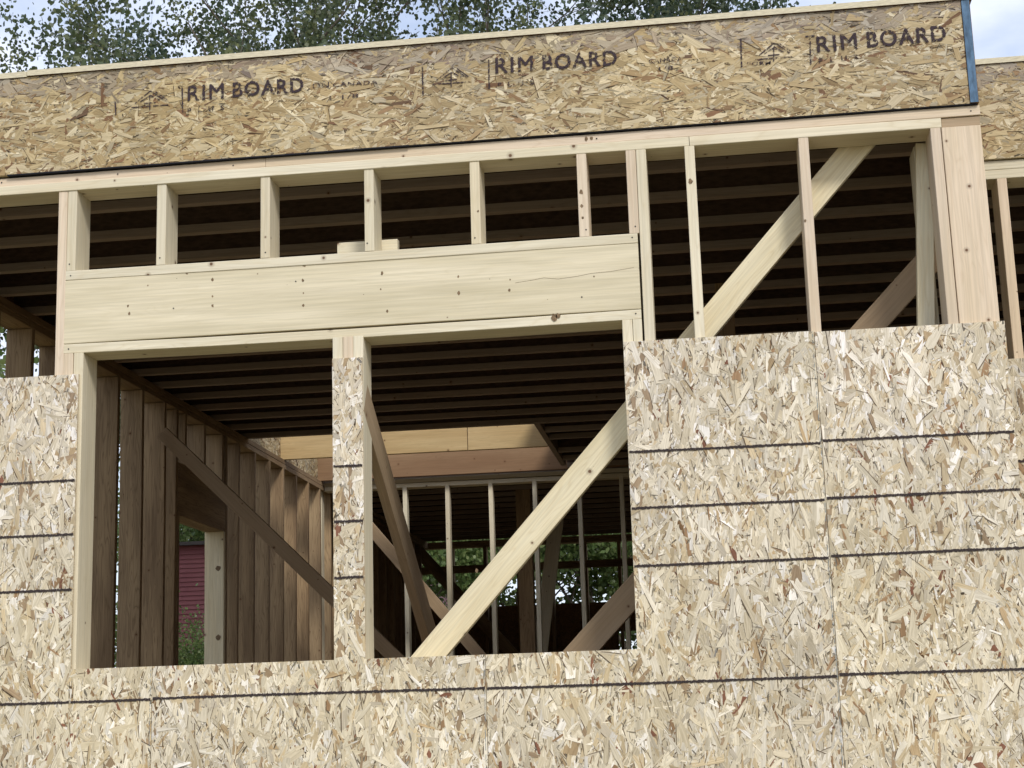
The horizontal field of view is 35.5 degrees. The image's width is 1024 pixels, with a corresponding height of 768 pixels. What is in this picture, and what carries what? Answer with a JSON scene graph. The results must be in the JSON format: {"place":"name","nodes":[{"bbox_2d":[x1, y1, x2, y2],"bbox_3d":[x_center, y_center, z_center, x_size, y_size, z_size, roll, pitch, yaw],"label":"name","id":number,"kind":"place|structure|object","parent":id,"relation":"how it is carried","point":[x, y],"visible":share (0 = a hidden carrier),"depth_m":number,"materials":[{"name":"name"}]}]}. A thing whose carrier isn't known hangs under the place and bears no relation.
{"place":"outdoors","nodes":[
{"label":"outdoors","id":0,"kind":"place"},
{"bbox_2d":[0,0,1023,667],"label":"sky","id":1,"kind":"structure","parent":0,"point":[997,25],"materials":[{"name":"white"}]},
{"label":"ground","id":2,"kind":"structure","parent":0,"visible":0},
{"bbox_2d":[0,327,38,377],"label":"bushy tree","id":3,"kind":"object","parent":2,"relation":"on","point":[3,362],"visible":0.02,"depth_m":19.18,"materials":[{"name":"green plant"}]},
{"bbox_2d":[115,557,187,666],"bbox_3d":[-7.715,5.257,26.728,5.051,6.139,6.276,8,-15,-39],"label":"shrub","id":4,"kind":"object","parent":2,"relation":"on","point":[116,623],"visible":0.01,"depth_m":26.89,"materials":[{"name":"green plant"}]},
{"bbox_2d":[117,461,204,571],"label":"leafy tree","id":5,"kind":"object","parent":2,"relation":"on","point":[187,534],"visible":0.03,"depth_m":46.11,"materials":[{"name":"green plant"}]},
{"bbox_2d":[178,604,204,664],"bbox_3d":[-5.885,5.957,28.814,3.175,3.859,3.945,-1,-12,-3],"label":"shrub","id":6,"kind":"object","parent":2,"relation":"on","point":[195,656],"visible":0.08,"depth_m":27.80,"materials":[{"name":"green plant"}]},
{"bbox_2d":[0,0,474,590],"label":"leafy tree","id":7,"kind":"object","parent":2,"relation":"on","point":[76,60],"visible":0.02,"depth_m":30.54,"materials":[{"name":"green plant"}]},
{"bbox_2d":[0,0,546,72],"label":"leafy tree","id":8,"kind":"object","parent":2,"relation":"on","point":[329,12],"visible":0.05,"depth_m":27.61,"materials":[{"name":"green plant"}]},
{"bbox_2d":[178,541,446,664],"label":"red house","id":9,"kind":"structure","parent":2,"relation":"on","point":[191,569],"depth_m":36.73,"materials":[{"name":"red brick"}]},
{"bbox_2d":[35,0,707,583],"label":"leafy tree","id":10,"kind":"object","parent":2,"relation":"on","point":[487,24],"visible":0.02,"depth_m":33.51,"materials":[{"name":"green plant"}]},
{"bbox_2d":[196,539,565,608],"bbox_3d":[-2.140,3.884,25.930,5.412,6.578,6.724,-9,-14,31],"label":"bushy tree","id":11,"kind":"object","parent":2,"relation":"on","point":[425,578],"visible":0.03,"depth_m":26.11,"materials":[{"name":"green plant"}]},
{"bbox_2d":[0,0,810,67],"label":"leafy tree","id":12,"kind":"object","parent":2,"relation":"on","point":[585,17],"visible":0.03,"depth_m":33.83,"materials":[{"name":"green plant"}]},
{"bbox_2d":[423,534,636,648],"bbox_3d":[-0.411,3.710,26.392,5.772,7.016,7.172,9,-16,-42],"label":"bushy tree","id":13,"kind":"object","parent":2,"relation":"on","point":[599,591],"visible":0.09,"depth_m":25.03,"materials":[{"name":"green plant"}]},
{"bbox_2d":[427,533,636,648],"bbox_3d":[1.670,3.506,24.690,6.724,6.578,5.412,2,-12,-16],"label":"bushy tree","id":14,"kind":"object","parent":2,"relation":"on","point":[605,550],"visible":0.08,"depth_m":24.56,"materials":[{"name":"green plant"}]},
{"bbox_2d":[439,0,835,34],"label":"leafy tree","id":15,"kind":"object","parent":2,"relation":"on","point":[713,7],"visible":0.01,"depth_m":32.34,"materials":[{"name":"green plant"}]},
{"bbox_3d":[2.418,3.849,11.747,8.720,0.769,13.608,-3,-12,7],"label":"foundation","id":16,"kind":"object","parent":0,"visible":0},
{"bbox_3d":[1.761,0.651,5.872,0.107,3.249,0.770,-3,-12,7],"label":"corner return wall","id":17,"kind":"object","parent":16,"relation":"on","visible":0},
{"bbox_2d":[488,240,936,767],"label":"diagonal brace","id":18,"kind":"object","parent":17,"relation":"attached to","point":[606,622],"visible":0.23,"depth_m":6.07,"materials":[{"name":"beige wood"}]},
{"bbox_3d":[2.406,3.273,11.871,8.750,0.406,13.640,-3,-12,7],"label":"lower floor deck","id":19,"kind":"object","parent":16,"relation":"on","visible":0},
{"bbox_2d":[0,296,427,668],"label":"side wall","id":20,"kind":"structure","parent":19,"relation":"on","point":[263,600],"depth_m":10.84,"materials":[{"name":"brown wood"}]},
{"bbox_2d":[421,547,518,653],"bbox_3d":[-0.199,2.973,18.946,0.146,2.981,0.043,-43,-14,-3],"label":"diagonal brace","id":21,"kind":"object","parent":20,"relation":"attached to","point":[439,574],"visible":0.27,"depth_m":19.08,"materials":[{"name":"brown wood"}]},
{"bbox_2d":[0,0,1023,541],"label":"floor deck","id":22,"kind":"structure","parent":20,"relation":"on","point":[524,404],"depth_m":6.71,"materials":[{"name":"brown wood"}]},
{"bbox_2d":[157,428,404,657],"bbox_3d":[-0.954,1.420,9.687,3.444,0.091,0.044,42,-4,13],"label":"diagonal brace","id":23,"kind":"object","parent":19,"relation":"on","point":[284,550],"visible":0.54,"depth_m":9.86,"materials":[{"name":"beige wood"}]},
{"bbox_2d":[373,523,486,654],"bbox_3d":[-0.489,2.064,13.614,0.102,2.988,0.038,-42,-14,-2],"label":"diagonal brace","id":24,"kind":"object","parent":19,"relation":"on","point":[436,604],"visible":0.16,"depth_m":13.67,"materials":[{"name":"beige wood"}]},
{"bbox_2d":[321,468,630,659],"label":"partition wall","id":25,"kind":"structure","parent":19,"relation":"on","point":[491,481],"depth_m":14.15,"materials":[{"name":"beige wood"}]},
{"bbox_2d":[0,105,1023,767],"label":"front wall","id":26,"kind":"structure","parent":19,"relation":"on","point":[828,545],"depth_m":5.70,"materials":[{"name":"beige wood"}]},
{"bbox_2d":[337,239,398,253],"bbox_3d":[-0.555,-0.489,6.185,0.237,0.124,0.036,-3,-12,7],"label":"wood scrap","id":27,"kind":"object","parent":26,"relation":"on","point":[354,247],"visible":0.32,"depth_m":6.18,"materials":[{"name":"beige wood"}]},
{"bbox_2d":[363,385,435,642],"bbox_3d":[-0.379,1.042,6.996,0.039,0.139,2.920,-3,-43,7],"label":"diagonal brace","id":28,"kind":"object","parent":26,"relation":"attached to","point":[384,480],"visible":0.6,"depth_m":6.45,"materials":[{"name":"beige wood"}]},
{"bbox_2d":[411,145,874,656],"bbox_3d":[0.272,0.300,5.910,0.123,3.287,0.040,39,-4,13],"label":"diagonal brace","id":29,"kind":"object","parent":26,"relation":"attached to","point":[501,570],"visible":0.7,"depth_m":5.89,"materials":[{"name":"beige wood"}]},
{"bbox_2d":[515,489,536,652],"bbox_3d":[0.152,2.376,15.008,0.143,2.771,0.143,-3,-12,7],"label":"interior post","id":30,"kind":"object","parent":19,"relation":"on","point":[527,609],"visible":0.49,"depth_m":15.03,"materials":[{"name":"brown wood"}]},
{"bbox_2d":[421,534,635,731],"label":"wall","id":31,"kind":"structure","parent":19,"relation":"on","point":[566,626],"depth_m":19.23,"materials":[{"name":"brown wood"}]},
{"bbox_2d":[536,518,563,652],"bbox_3d":[0.307,2.376,15.607,0.144,2.767,0.039,6,-11,9],"label":"diagonal brace","id":32,"kind":"object","parent":19,"relation":"on","point":[550,565],"visible":0.37,"depth_m":15.68,"materials":[{"name":"beige wood"}]},
{"bbox_2d":[715,283,735,335],"bbox_3d":[1.122,0.850,7.886,0.090,2.771,0.089,-3,-12,7],"label":"interior post","id":33,"kind":"object","parent":19,"relation":"on","point":[728,329],"visible":0.07,"depth_m":8.08,"materials":[{"name":"brown wood"}]},
{"bbox_2d":[984,159,1023,517],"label":"wall","id":34,"kind":"structure","parent":19,"relation":"on","point":[1002,176],"depth_m":6.35,"materials":[{"name":"beige wood"}]}
]}

